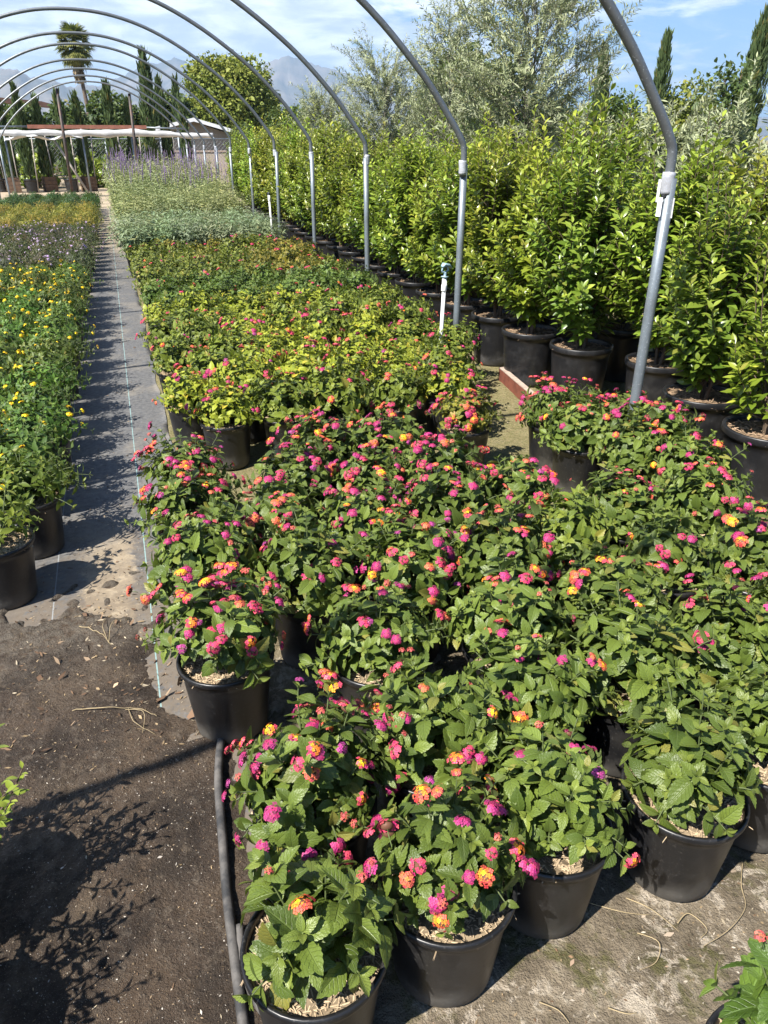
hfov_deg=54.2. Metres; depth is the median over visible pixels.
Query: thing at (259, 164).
potted laurel
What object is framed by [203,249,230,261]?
potted lantana
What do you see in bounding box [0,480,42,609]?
potted yellow lantana
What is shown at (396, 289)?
potted lantana
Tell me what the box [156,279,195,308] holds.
potted lantana
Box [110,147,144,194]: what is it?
potted tall sage
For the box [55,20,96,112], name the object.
fan palm
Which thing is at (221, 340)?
potted lantana
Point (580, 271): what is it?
potted laurel
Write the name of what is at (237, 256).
potted lantana
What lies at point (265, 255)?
potted lantana
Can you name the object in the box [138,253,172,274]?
potted lantana
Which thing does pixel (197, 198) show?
potted tall sage
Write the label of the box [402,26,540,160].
dense tree
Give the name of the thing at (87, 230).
potted trailing plant
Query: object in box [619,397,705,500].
potted lantana
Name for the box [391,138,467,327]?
potted laurel
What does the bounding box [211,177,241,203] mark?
potted tall sage
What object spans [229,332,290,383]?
potted lantana
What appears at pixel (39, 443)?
potted yellow lantana
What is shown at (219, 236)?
potted grey sage
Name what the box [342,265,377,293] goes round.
potted lantana
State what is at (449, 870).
potted lantana
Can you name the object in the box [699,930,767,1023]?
potted lantana
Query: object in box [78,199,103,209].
potted dark bush
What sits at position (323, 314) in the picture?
potted lantana
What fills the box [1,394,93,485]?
potted yellow lantana
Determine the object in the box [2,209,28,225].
potted straw bush
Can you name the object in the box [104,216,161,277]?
potted grey sage
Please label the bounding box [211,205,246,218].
potted grey sage
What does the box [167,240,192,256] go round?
potted lantana
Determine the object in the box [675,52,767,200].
olive tree
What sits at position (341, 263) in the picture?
potted lantana
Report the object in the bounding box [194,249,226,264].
potted lantana
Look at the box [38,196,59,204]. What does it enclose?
potted dark bush
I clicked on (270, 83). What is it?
leafy tree
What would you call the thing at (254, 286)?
potted lantana
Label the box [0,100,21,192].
potted cypress
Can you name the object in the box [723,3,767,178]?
leaning cypress
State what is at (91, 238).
potted trailing plant
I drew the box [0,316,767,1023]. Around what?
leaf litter
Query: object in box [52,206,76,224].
potted straw bush
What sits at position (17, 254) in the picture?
potted trailing plant
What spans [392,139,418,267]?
potted laurel
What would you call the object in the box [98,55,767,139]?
mountains
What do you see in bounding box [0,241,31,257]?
potted trailing plant
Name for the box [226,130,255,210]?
potted laurel
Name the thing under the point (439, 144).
potted laurel
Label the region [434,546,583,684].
potted lantana
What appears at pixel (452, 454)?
potted lantana
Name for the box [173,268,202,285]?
potted lantana
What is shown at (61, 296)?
potted yellow lantana
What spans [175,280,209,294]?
potted lantana
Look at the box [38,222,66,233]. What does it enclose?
potted trailing plant
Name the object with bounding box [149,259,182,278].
potted lantana
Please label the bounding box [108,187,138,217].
potted tall sage
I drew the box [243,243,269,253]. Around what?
potted lantana
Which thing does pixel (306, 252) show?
potted lantana
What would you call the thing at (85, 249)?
potted trailing plant
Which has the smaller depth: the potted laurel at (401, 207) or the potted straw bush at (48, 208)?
the potted laurel at (401, 207)
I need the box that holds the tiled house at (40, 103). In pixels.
[0,97,87,173]
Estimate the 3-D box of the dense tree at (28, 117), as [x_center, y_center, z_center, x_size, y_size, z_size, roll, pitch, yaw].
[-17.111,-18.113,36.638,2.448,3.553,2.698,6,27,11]
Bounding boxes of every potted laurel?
[223,117,253,205]
[223,130,243,202]
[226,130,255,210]
[232,121,260,209]
[237,119,264,214]
[242,164,273,214]
[244,140,282,217]
[246,112,289,233]
[254,130,297,231]
[261,115,299,242]
[262,118,283,138]
[272,106,317,241]
[277,126,321,244]
[289,151,333,243]
[292,102,355,258]
[302,116,320,142]
[302,116,358,258]
[317,136,374,267]
[329,127,347,237]
[331,113,400,274]
[335,117,361,238]
[343,142,396,283]
[356,129,418,288]
[358,130,398,161]
[370,115,453,306]
[373,133,402,165]
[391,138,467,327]
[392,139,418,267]
[413,129,441,171]
[417,110,516,350]
[420,126,467,285]
[445,107,557,366]
[448,132,473,296]
[454,102,524,307]
[471,113,598,386]
[492,104,554,308]
[514,135,567,326]
[520,98,667,403]
[547,68,656,337]
[587,152,676,381]
[592,104,764,408]
[641,145,767,453]
[642,145,754,351]
[689,128,767,413]
[720,240,767,513]
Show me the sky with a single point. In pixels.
(704, 30)
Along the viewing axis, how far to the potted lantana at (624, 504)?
3.08 m
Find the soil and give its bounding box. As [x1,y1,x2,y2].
[0,571,262,1023]
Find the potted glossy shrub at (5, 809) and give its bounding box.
[0,723,28,840]
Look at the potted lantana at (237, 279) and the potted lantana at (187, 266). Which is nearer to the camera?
the potted lantana at (237, 279)
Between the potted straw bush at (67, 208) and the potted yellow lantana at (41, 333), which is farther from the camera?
the potted straw bush at (67, 208)
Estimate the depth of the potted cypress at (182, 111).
28.13 m
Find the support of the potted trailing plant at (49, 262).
on the path
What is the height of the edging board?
0.113 m
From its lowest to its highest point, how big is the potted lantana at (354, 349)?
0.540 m
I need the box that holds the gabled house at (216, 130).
[156,118,239,177]
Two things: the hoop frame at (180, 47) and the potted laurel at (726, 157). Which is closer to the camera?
the potted laurel at (726, 157)
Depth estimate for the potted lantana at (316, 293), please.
7.05 m
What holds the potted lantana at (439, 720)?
on the ground
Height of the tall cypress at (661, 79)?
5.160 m
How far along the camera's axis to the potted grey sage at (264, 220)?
11.60 m
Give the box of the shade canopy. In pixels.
[0,125,212,192]
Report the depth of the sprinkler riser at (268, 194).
11.31 m
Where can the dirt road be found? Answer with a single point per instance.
(102, 190)
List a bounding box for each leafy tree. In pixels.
[180,49,279,140]
[262,70,282,120]
[633,68,718,179]
[666,102,758,185]
[692,52,761,143]
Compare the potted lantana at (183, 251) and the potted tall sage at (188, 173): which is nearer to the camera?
the potted lantana at (183, 251)
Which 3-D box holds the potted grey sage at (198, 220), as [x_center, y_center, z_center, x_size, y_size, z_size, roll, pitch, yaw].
[-2.716,-4.007,11.074,0.760,0.831,0.838,-2,26,-3]
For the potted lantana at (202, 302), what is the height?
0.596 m
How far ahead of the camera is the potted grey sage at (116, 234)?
11.01 m
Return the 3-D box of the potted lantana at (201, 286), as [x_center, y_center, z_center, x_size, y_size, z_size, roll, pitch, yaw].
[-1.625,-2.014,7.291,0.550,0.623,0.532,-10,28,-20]
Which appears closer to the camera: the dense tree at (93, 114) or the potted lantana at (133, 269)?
the potted lantana at (133, 269)
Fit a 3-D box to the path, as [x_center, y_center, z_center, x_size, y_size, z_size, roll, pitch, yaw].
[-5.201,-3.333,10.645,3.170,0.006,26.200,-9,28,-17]
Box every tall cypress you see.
[136,44,159,148]
[153,72,170,123]
[170,71,186,121]
[587,40,611,140]
[637,26,675,183]
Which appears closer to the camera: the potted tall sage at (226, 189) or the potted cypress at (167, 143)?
the potted tall sage at (226, 189)
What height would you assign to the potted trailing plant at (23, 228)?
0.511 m
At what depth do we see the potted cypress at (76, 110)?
27.55 m
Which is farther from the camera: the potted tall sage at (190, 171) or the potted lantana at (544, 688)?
the potted tall sage at (190, 171)
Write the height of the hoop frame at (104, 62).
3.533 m
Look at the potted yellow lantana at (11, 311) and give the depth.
6.32 m
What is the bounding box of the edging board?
[498,367,540,410]
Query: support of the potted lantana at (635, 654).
on the ground
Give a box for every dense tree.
[3,102,24,176]
[7,100,56,167]
[45,98,101,159]
[85,88,141,159]
[121,100,142,140]
[165,89,198,122]
[223,120,258,171]
[262,99,312,137]
[331,112,361,145]
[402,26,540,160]
[530,93,593,160]
[584,86,643,175]
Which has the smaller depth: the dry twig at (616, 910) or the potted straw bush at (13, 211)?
the dry twig at (616, 910)
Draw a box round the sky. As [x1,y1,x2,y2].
[0,0,767,116]
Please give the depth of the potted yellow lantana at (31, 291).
7.34 m
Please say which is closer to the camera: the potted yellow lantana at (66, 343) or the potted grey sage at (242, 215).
the potted yellow lantana at (66, 343)
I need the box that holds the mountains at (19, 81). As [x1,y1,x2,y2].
[0,68,140,124]
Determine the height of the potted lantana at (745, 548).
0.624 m
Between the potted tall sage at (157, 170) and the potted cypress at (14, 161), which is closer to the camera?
the potted tall sage at (157, 170)
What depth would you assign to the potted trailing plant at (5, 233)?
12.01 m
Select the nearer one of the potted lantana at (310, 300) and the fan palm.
the potted lantana at (310, 300)
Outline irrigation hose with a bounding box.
[214,738,248,1023]
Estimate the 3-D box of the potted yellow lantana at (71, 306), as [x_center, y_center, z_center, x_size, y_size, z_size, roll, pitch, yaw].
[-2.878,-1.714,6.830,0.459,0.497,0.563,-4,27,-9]
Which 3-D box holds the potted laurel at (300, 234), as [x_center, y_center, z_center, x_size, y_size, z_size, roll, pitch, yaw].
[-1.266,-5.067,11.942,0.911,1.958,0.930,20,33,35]
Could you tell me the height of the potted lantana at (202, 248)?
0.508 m
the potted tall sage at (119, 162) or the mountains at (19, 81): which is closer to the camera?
the potted tall sage at (119, 162)
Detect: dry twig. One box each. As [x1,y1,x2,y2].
[72,706,156,734]
[79,618,121,644]
[539,1001,568,1022]
[589,902,648,914]
[608,1007,636,1013]
[626,897,678,930]
[637,932,660,969]
[677,913,707,937]
[703,862,745,946]
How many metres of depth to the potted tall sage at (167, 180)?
14.02 m
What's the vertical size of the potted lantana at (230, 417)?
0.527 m
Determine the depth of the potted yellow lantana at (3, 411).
4.07 m
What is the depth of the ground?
1.82 m
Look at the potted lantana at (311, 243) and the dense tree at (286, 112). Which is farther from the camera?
the dense tree at (286, 112)
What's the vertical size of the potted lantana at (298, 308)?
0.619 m
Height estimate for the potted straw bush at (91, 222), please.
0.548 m
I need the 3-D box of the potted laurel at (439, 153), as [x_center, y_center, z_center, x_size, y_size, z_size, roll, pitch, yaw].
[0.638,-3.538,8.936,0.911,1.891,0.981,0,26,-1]
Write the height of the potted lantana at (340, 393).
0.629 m
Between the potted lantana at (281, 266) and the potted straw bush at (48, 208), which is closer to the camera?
the potted lantana at (281, 266)
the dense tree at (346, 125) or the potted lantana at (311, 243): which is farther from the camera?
the dense tree at (346, 125)
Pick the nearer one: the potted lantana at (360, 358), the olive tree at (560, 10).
the potted lantana at (360, 358)
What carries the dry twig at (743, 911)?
on the ground
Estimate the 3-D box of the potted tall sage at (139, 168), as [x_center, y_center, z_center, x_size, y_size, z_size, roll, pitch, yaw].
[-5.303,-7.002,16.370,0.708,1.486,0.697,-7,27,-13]
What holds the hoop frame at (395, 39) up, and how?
on the ground
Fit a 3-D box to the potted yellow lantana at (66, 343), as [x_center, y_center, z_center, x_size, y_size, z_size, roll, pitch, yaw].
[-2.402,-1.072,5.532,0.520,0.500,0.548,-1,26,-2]
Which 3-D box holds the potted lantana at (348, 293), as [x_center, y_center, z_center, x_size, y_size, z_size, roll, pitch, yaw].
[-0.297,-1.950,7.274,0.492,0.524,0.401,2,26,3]
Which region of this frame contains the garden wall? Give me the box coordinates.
[143,150,227,180]
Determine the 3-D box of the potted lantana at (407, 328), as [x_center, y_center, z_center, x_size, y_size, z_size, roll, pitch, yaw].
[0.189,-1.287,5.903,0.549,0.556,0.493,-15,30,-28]
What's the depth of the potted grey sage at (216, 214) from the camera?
11.73 m
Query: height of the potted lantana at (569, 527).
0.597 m
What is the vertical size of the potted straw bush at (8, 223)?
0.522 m
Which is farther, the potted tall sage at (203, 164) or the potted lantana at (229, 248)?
the potted tall sage at (203, 164)
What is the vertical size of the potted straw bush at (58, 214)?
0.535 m
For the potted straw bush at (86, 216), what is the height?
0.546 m
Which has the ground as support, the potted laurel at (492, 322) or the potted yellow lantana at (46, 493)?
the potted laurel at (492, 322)
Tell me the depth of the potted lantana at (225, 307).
6.44 m
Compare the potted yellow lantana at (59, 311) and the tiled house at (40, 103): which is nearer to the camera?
the potted yellow lantana at (59, 311)
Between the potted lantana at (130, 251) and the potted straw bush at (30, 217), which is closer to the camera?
the potted lantana at (130, 251)
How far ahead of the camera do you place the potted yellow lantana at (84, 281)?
8.19 m
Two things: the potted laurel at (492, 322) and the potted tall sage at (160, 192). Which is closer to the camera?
the potted laurel at (492, 322)
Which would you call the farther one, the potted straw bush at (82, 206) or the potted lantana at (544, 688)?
the potted straw bush at (82, 206)
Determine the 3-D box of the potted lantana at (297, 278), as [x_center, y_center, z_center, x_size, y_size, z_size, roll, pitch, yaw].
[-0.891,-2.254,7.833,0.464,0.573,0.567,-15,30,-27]
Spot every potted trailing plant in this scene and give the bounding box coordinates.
[0,223,16,235]
[0,224,16,234]
[0,227,14,242]
[0,233,33,246]
[0,239,31,265]
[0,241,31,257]
[0,243,30,267]
[0,249,25,271]
[0,255,27,269]
[7,223,40,234]
[8,228,38,243]
[10,225,43,237]
[13,228,38,245]
[16,220,45,237]
[16,247,61,267]
[18,253,63,269]
[23,239,59,255]
[25,243,65,263]
[28,237,66,254]
[30,232,60,246]
[34,227,61,240]
[36,226,72,236]
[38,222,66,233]
[40,221,71,232]
[41,230,68,261]
[54,245,91,263]
[54,248,98,292]
[57,239,98,280]
[59,239,98,255]
[62,227,100,239]
[62,232,98,246]
[63,228,104,258]
[64,236,103,271]
[67,224,104,238]
[68,221,92,233]
[71,219,98,232]
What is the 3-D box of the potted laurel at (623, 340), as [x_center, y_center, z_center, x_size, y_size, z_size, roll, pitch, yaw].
[1.914,-1.886,5.853,0.965,1.674,0.896,22,34,37]
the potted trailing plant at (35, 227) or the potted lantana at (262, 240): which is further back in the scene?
the potted trailing plant at (35, 227)
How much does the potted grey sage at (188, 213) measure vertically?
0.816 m
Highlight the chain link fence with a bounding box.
[10,137,235,186]
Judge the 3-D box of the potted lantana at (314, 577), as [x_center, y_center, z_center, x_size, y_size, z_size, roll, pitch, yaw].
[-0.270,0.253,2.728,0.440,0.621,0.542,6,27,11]
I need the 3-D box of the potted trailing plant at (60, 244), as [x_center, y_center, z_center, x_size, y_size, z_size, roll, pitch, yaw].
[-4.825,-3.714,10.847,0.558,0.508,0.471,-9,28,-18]
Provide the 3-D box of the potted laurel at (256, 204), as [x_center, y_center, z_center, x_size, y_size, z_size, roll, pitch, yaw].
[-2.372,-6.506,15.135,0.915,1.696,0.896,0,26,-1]
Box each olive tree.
[287,75,366,144]
[329,22,437,159]
[393,40,458,154]
[401,0,507,167]
[429,0,642,177]
[543,98,649,190]
[594,78,750,220]
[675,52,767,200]
[741,157,766,216]
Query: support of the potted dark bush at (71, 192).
on the path
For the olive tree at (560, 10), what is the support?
on the ground
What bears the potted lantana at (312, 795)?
on the ground
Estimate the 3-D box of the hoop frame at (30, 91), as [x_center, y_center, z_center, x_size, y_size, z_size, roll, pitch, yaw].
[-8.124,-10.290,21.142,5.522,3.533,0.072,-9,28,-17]
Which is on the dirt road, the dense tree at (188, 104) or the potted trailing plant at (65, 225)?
the dense tree at (188, 104)
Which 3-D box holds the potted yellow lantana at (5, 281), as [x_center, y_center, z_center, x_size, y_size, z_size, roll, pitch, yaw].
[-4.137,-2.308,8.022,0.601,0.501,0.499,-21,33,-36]
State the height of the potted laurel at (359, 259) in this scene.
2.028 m
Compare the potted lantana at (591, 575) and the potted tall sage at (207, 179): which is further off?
the potted tall sage at (207, 179)
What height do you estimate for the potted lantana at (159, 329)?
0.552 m
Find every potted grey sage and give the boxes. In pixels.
[102,211,159,254]
[104,205,155,241]
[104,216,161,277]
[112,207,163,234]
[116,213,164,247]
[137,207,178,223]
[137,213,179,233]
[138,218,184,244]
[148,213,191,238]
[161,216,215,246]
[162,204,202,223]
[165,211,206,227]
[166,207,210,224]
[172,213,220,246]
[187,204,227,216]
[192,211,229,236]
[192,214,240,245]
[196,210,234,222]
[203,212,247,238]
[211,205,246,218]
[214,213,253,231]
[215,207,248,219]
[220,214,266,242]
[223,206,261,223]
[225,211,270,237]
[229,207,271,220]
[239,212,282,232]
[248,217,288,239]
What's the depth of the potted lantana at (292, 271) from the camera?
8.13 m
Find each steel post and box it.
[55,88,73,191]
[128,93,137,166]
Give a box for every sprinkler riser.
[267,192,272,234]
[439,263,451,342]
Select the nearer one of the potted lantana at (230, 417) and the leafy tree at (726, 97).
the potted lantana at (230, 417)
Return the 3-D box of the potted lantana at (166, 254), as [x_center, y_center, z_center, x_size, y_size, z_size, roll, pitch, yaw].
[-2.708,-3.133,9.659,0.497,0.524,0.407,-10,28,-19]
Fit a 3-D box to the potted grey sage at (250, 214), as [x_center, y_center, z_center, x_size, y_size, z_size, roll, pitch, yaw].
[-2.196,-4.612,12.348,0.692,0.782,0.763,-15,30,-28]
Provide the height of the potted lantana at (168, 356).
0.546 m
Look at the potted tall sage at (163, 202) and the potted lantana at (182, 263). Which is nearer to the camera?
the potted lantana at (182, 263)
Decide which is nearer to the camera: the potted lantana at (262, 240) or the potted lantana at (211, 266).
the potted lantana at (211, 266)
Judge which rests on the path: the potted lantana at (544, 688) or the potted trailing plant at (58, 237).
the potted trailing plant at (58, 237)
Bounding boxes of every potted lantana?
[120,242,145,281]
[124,456,246,571]
[126,255,163,300]
[126,487,272,626]
[127,246,164,268]
[131,262,176,303]
[131,421,236,511]
[135,312,190,360]
[135,561,291,743]
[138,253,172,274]
[139,273,181,315]
[140,238,171,256]
[141,297,182,332]
[142,269,190,292]
[148,333,206,393]
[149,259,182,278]
[151,234,179,252]
[151,363,220,447]
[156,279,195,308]
[158,247,181,260]
[158,304,204,324]
[162,255,193,271]
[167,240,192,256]
[168,244,201,263]
[171,308,226,351]
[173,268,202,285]
[173,284,228,318]
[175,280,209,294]
[178,254,215,276]
[179,338,247,386]
[180,240,202,250]
[183,373,262,470]
[187,246,213,257]
[187,265,222,284]
[187,306,242,334]
[193,273,242,304]
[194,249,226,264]
[196,243,217,252]
[198,255,243,276]
[198,323,263,358]
[202,303,244,330]
[202,345,274,442]
[203,235,224,249]
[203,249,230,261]
[206,240,238,255]
[208,269,247,295]
[211,265,251,289]
[213,257,240,269]
[217,289,260,313]
[218,311,275,345]
[219,248,253,266]
[220,235,250,250]
[221,668,407,871]
[225,469,328,585]
[227,258,260,278]
[229,246,259,262]
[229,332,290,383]
[231,230,258,247]
[231,277,272,304]
[232,845,404,1023]
[234,301,278,329]
[237,288,288,321]
[240,493,369,670]
[241,369,328,462]
[242,234,275,250]
[242,318,298,361]
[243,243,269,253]
[243,429,343,526]
[244,257,275,270]
[247,260,287,283]
[249,245,279,264]
[249,274,282,290]
[256,231,279,245]
[256,283,309,307]
[258,241,287,261]
[260,308,310,341]
[265,235,293,252]
[267,261,296,277]
[268,278,309,300]
[269,292,319,327]
[269,339,329,404]
[273,257,300,272]
[275,267,309,288]
[275,406,383,503]
[276,238,298,246]
[278,246,308,265]
[279,325,339,400]
[280,236,306,249]
[285,260,320,278]
[289,299,322,318]
[289,317,351,354]
[290,241,319,257]
[291,280,338,307]
[295,237,322,256]
[295,250,324,272]
[295,266,345,299]
[296,256,328,269]
[296,356,375,450]
[298,581,451,741]
[303,302,355,344]
[304,250,336,262]
[304,265,342,284]
[315,468,429,599]
[316,259,349,280]
[316,291,356,309]
[316,341,390,417]
[318,286,361,327]
[322,254,353,270]
[328,331,386,378]
[329,434,411,506]
[335,263,379,296]
[336,282,370,302]
[340,399,427,513]
[341,313,397,360]
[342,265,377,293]
[344,504,471,661]
[348,296,397,345]
[351,647,529,821]
[351,751,539,1007]
[352,288,400,321]
[353,280,396,310]
[356,359,438,449]
[365,343,422,399]
[369,276,408,306]
[374,327,430,397]
[377,296,434,335]
[384,313,436,356]
[389,425,489,508]
[390,293,438,324]
[392,459,514,600]
[409,353,483,441]
[410,328,485,415]
[424,319,477,363]
[424,383,503,469]
[425,312,485,353]
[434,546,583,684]
[447,489,564,600]
[456,618,616,786]
[472,454,567,530]
[473,709,640,939]
[515,371,601,469]
[516,484,619,602]
[533,385,618,496]
[548,541,683,653]
[556,572,722,777]
[569,460,680,556]
[587,400,675,508]
[591,387,649,426]
[615,502,725,626]
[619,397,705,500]
[619,668,763,901]
[644,404,751,503]
[648,456,756,584]
[649,560,767,730]
[699,496,767,619]
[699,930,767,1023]
[705,664,767,852]
[739,561,767,611]
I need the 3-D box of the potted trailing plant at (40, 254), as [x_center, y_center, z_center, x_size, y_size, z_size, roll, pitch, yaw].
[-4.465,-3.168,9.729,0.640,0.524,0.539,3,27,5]
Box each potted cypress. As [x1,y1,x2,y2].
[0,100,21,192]
[0,150,7,191]
[8,79,38,192]
[28,91,58,191]
[51,85,79,192]
[67,89,97,190]
[96,76,121,168]
[121,94,142,171]
[140,91,161,163]
[157,89,174,164]
[175,97,194,163]
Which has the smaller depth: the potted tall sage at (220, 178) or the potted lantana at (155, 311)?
the potted lantana at (155, 311)
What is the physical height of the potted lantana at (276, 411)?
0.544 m
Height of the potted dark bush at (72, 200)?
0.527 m
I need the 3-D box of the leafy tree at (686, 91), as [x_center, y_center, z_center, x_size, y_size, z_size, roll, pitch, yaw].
[10.613,-13.368,26.781,3.768,4.276,3.536,-9,28,-17]
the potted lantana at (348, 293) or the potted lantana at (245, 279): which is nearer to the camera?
the potted lantana at (348, 293)
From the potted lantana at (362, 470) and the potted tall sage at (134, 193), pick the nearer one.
the potted lantana at (362, 470)
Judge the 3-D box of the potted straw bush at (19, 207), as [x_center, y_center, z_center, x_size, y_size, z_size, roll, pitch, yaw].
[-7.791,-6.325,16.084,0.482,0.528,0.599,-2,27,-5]
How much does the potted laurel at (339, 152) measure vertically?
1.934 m
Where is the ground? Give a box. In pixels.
[135,140,767,1023]
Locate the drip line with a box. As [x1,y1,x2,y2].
[236,923,259,1014]
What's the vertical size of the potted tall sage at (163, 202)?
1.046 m
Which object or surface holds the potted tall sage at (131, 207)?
on the ground
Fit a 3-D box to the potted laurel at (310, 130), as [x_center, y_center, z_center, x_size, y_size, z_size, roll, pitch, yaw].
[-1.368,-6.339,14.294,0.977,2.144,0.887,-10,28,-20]
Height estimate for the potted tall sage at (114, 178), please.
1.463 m
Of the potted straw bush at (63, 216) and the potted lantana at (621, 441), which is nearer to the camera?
the potted lantana at (621, 441)
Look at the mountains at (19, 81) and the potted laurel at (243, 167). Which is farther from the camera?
the mountains at (19, 81)
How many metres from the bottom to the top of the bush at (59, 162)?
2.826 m
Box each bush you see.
[0,195,20,201]
[0,200,16,207]
[0,203,16,212]
[0,210,24,220]
[0,213,24,226]
[0,215,21,226]
[0,218,19,229]
[2,198,20,206]
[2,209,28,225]
[7,204,32,213]
[9,191,26,198]
[10,122,36,177]
[12,207,31,214]
[13,202,32,210]
[16,153,63,188]
[18,215,47,231]
[21,215,46,227]
[23,192,41,199]
[24,211,50,220]
[25,207,51,225]
[25,213,47,223]
[33,200,57,209]
[33,204,54,225]
[34,197,60,206]
[34,203,54,211]
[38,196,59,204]
[41,213,71,228]
[46,214,74,227]
[48,209,75,219]
[50,121,105,178]
[50,206,72,217]
[51,212,74,224]
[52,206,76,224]
[55,204,78,212]
[58,201,79,210]
[59,197,80,202]
[61,189,81,196]
[62,193,80,200]
[68,212,100,225]
[70,211,98,219]
[71,214,101,240]
[72,151,108,187]
[73,211,103,239]
[74,199,97,208]
[76,202,98,211]
[77,203,102,210]
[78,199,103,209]
[78,205,100,213]
[78,207,102,233]
[81,192,101,198]
[82,195,102,205]
[120,136,157,167]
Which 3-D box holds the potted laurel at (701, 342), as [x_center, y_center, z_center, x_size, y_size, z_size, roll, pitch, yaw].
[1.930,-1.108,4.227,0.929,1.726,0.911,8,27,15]
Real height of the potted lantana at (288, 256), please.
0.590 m
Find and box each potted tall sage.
[101,151,124,189]
[102,157,134,197]
[102,160,133,210]
[103,151,127,187]
[103,152,131,212]
[105,177,140,215]
[106,192,148,220]
[108,149,136,177]
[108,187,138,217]
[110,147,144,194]
[112,151,134,182]
[112,163,145,200]
[117,183,156,215]
[119,153,146,175]
[120,181,149,212]
[124,175,161,205]
[127,157,149,189]
[127,161,152,183]
[130,160,156,200]
[131,153,166,193]
[133,156,156,177]
[133,184,166,211]
[135,162,159,186]
[137,193,171,216]
[139,174,173,196]
[142,145,168,173]
[144,147,168,171]
[144,186,179,214]
[145,144,176,184]
[147,182,174,206]
[151,171,182,207]
[152,157,181,182]
[153,166,182,191]
[155,166,190,198]
[156,187,196,214]
[159,187,186,208]
[161,164,185,190]
[167,153,194,187]
[167,180,195,207]
[168,186,202,213]
[169,155,186,180]
[169,156,188,171]
[171,147,199,179]
[171,152,202,186]
[173,163,201,193]
[178,155,203,190]
[178,175,204,209]
[182,161,209,198]
[184,188,213,210]
[185,155,215,185]
[185,183,222,215]
[187,175,217,205]
[189,157,213,190]
[191,148,217,177]
[191,149,221,182]
[191,181,228,213]
[196,167,221,193]
[196,173,231,201]
[202,162,228,191]
[203,175,236,209]
[206,157,232,193]
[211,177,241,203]
[212,192,248,215]
[223,186,253,213]
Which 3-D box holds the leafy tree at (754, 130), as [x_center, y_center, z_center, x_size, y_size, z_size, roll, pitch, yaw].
[11.153,-12.139,25.067,2.953,3.172,3.157,-2,26,-4]
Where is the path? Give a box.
[5,207,266,899]
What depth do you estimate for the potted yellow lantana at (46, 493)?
3.40 m
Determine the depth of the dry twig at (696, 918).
1.87 m
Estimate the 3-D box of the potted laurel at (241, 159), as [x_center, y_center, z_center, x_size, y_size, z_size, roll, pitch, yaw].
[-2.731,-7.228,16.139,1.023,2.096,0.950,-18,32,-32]
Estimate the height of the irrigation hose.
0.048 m
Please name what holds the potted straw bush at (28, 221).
on the path
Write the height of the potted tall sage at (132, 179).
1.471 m
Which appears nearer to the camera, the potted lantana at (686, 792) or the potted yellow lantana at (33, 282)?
the potted lantana at (686, 792)
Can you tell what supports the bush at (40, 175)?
on the dirt road
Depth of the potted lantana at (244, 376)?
4.64 m
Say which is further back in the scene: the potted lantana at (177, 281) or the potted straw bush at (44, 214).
the potted straw bush at (44, 214)
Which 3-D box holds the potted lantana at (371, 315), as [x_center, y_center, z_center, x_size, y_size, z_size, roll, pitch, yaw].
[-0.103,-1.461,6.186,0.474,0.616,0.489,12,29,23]
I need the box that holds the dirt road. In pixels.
[0,174,240,206]
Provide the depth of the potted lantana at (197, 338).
5.61 m
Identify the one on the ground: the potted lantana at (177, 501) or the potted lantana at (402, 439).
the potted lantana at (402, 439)
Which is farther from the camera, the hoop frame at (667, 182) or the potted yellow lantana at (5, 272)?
the potted yellow lantana at (5, 272)
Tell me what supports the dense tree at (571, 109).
on the ground
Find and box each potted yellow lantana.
[0,263,21,274]
[0,266,20,278]
[0,272,16,288]
[0,277,45,292]
[0,287,49,314]
[0,295,44,317]
[0,300,38,328]
[0,312,37,374]
[0,324,33,355]
[0,341,28,369]
[0,351,19,377]
[0,360,91,426]
[0,367,19,440]
[0,374,82,426]
[0,405,13,436]
[0,414,80,479]
[0,445,92,559]
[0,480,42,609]
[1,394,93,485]
[2,281,47,301]
[4,269,54,308]
[5,320,94,351]
[5,342,83,410]
[7,266,49,285]
[15,261,56,275]
[16,333,98,400]
[26,284,89,311]
[27,311,95,372]
[32,302,79,327]
[41,277,97,313]
[42,295,94,349]
[43,264,92,280]
[43,273,90,294]
[44,270,103,315]
[55,259,94,276]
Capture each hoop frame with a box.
[0,6,281,234]
[0,31,255,217]
[0,42,234,197]
[0,58,219,178]
[0,67,206,171]
[0,75,196,199]
[0,81,189,194]
[148,0,316,252]
[230,0,369,276]
[356,0,467,326]
[599,0,676,420]
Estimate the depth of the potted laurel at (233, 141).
16.79 m
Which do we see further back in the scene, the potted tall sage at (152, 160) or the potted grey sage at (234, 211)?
the potted tall sage at (152, 160)
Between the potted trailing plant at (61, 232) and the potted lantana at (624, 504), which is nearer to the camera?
the potted lantana at (624, 504)
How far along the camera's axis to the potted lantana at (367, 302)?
6.43 m
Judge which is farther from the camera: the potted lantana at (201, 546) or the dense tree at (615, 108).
the dense tree at (615, 108)
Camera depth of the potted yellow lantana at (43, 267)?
8.69 m
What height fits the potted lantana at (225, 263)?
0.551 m
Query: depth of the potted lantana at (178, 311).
6.36 m
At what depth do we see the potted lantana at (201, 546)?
2.69 m
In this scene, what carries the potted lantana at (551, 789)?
on the ground
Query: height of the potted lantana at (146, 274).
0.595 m
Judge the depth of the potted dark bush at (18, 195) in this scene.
20.04 m
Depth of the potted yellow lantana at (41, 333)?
5.77 m
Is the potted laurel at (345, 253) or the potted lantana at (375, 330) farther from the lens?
the potted laurel at (345, 253)
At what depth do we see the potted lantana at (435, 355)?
5.05 m
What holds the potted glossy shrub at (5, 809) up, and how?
on the soil
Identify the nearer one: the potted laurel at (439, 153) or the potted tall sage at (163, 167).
the potted laurel at (439, 153)
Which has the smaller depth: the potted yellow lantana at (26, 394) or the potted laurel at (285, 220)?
the potted yellow lantana at (26, 394)

